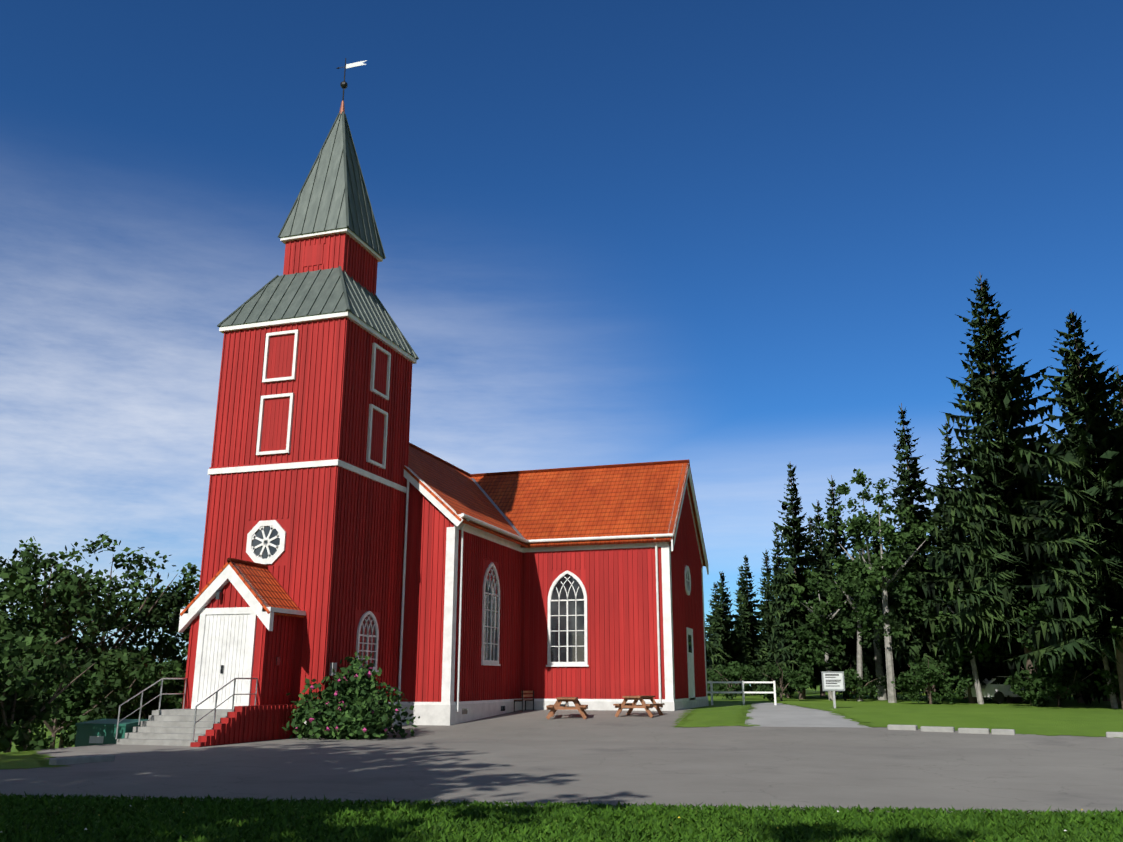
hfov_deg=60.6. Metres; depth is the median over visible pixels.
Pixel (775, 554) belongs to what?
spruce
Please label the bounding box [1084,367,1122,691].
spruce
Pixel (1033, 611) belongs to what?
birch
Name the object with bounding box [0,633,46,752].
shrub
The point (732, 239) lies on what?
sky
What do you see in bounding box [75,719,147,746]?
waste container
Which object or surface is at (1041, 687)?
shrub
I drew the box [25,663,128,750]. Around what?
shrub
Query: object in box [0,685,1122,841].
ground grass
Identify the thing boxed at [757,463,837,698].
spruce
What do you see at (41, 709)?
shrub
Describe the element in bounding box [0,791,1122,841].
lawn grass
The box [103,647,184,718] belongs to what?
bush
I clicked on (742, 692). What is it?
white fence
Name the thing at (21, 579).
tree
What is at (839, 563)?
birch
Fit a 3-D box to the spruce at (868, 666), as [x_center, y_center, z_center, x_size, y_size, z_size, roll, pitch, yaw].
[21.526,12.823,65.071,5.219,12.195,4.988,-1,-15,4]
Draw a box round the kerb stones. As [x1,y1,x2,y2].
[49,724,1122,764]
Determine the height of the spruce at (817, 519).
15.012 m
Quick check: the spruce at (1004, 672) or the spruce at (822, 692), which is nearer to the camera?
the spruce at (1004, 672)
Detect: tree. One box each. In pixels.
[0,532,199,653]
[0,536,146,746]
[0,548,114,655]
[0,556,11,622]
[0,615,123,751]
[9,639,145,747]
[95,562,200,672]
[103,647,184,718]
[179,643,188,672]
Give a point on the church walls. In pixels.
(338, 519)
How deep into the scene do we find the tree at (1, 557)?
46.84 m
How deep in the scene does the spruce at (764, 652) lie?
75.97 m
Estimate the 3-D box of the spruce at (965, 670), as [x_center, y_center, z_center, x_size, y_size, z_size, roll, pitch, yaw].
[22.800,7.916,54.990,5.813,16.400,5.667,-5,-16,17]
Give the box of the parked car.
[964,676,1048,703]
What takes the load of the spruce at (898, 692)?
on the ground grass at (1072, 717)
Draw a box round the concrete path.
[745,703,871,727]
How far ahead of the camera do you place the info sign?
43.45 m
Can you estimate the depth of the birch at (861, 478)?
64.12 m
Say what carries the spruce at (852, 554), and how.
on the ground grass at (1072, 717)
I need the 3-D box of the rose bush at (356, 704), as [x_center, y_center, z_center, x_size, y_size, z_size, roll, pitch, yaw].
[-6.784,8.680,30.483,4.137,2.795,3.539,-5,-16,17]
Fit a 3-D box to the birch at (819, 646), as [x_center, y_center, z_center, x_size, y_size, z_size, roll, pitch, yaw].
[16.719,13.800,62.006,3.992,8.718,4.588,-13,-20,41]
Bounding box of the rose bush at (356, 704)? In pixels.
[281,651,419,739]
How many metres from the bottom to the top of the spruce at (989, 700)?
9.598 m
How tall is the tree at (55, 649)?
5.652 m
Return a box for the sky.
[0,0,1122,685]
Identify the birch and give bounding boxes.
[783,567,852,700]
[820,468,898,699]
[826,551,896,700]
[841,504,941,702]
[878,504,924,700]
[934,573,1018,703]
[1013,578,1118,707]
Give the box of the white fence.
[707,681,776,704]
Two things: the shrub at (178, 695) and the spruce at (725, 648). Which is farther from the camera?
the spruce at (725, 648)
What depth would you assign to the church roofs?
40.69 m
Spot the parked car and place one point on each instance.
(996, 692)
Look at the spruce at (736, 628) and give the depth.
95.98 m
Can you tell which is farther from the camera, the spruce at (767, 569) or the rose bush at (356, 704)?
the spruce at (767, 569)
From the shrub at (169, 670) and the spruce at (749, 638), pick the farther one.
the spruce at (749, 638)
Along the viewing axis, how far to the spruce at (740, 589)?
111.37 m
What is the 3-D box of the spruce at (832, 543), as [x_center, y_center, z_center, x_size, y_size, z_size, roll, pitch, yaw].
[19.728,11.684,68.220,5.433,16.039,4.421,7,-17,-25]
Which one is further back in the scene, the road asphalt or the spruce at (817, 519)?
the spruce at (817, 519)
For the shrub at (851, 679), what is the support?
on the ground grass at (1072, 717)
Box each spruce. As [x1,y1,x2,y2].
[704,616,713,690]
[705,571,753,695]
[705,583,722,690]
[733,555,765,694]
[733,565,759,685]
[733,614,755,693]
[748,593,791,696]
[752,550,775,634]
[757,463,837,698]
[761,528,786,694]
[762,598,796,697]
[804,515,825,695]
[805,500,864,697]
[814,475,865,698]
[846,532,880,696]
[848,537,910,699]
[873,403,954,701]
[893,581,925,697]
[910,272,1114,705]
[915,422,1022,702]
[925,472,987,698]
[967,633,1047,703]
[984,697,1024,701]
[989,309,1122,709]
[1042,476,1084,702]
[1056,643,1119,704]
[1057,422,1109,700]
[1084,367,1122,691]
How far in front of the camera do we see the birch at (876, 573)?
55.51 m
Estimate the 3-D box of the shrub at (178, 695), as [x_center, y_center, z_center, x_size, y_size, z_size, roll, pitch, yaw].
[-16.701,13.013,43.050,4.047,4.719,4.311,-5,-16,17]
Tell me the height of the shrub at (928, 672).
3.426 m
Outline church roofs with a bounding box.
[180,58,707,617]
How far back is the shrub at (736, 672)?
64.01 m
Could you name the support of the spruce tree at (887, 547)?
on the ground grass at (1072, 717)
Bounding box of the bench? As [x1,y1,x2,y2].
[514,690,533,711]
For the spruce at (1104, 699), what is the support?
on the ground grass at (1072, 717)
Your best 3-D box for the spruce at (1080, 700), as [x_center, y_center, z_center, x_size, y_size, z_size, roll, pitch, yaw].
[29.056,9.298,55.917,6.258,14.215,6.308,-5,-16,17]
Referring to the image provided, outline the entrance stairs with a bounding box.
[115,678,298,746]
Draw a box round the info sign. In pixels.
[821,671,844,707]
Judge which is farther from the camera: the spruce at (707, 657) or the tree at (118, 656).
the spruce at (707, 657)
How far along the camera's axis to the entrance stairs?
27.82 m
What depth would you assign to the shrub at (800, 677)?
59.60 m
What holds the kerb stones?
on the road asphalt
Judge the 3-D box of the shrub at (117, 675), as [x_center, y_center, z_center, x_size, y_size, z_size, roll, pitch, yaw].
[-16.286,10.749,34.404,4.114,4.640,4.420,-5,-16,17]
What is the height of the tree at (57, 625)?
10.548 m
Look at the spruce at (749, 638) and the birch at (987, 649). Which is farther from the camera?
the spruce at (749, 638)
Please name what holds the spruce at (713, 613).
on the ground grass at (1072, 717)
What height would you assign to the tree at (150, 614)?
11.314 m
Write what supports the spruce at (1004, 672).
on the ground grass at (1072, 717)
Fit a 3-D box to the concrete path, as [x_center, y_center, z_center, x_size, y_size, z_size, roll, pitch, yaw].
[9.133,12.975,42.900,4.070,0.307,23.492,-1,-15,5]
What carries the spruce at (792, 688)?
on the ground grass at (1072, 717)
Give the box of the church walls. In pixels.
[178,227,708,737]
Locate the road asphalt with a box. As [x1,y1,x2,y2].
[0,709,1122,814]
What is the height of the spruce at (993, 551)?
23.833 m
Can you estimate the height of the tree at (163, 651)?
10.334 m
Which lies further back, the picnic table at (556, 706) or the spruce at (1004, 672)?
the spruce at (1004, 672)
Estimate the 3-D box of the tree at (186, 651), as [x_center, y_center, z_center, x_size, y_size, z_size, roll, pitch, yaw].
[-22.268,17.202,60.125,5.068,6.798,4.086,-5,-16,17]
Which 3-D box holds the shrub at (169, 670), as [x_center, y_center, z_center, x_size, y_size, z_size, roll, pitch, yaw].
[-15.972,11.517,37.560,3.669,4.433,3.817,9,-18,-31]
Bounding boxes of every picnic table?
[546,697,587,718]
[613,695,664,717]
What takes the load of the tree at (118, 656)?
on the ground grass at (1072, 717)
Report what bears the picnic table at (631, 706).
on the road asphalt
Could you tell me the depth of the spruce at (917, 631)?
57.34 m
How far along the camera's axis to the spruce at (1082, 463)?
43.15 m
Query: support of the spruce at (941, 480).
on the ground grass at (1072, 717)
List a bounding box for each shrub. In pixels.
[0,630,94,752]
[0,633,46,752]
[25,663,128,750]
[50,655,165,726]
[121,659,185,718]
[142,673,185,718]
[706,659,762,699]
[752,661,813,700]
[831,666,886,700]
[891,656,975,703]
[1003,659,1100,706]
[1093,657,1119,698]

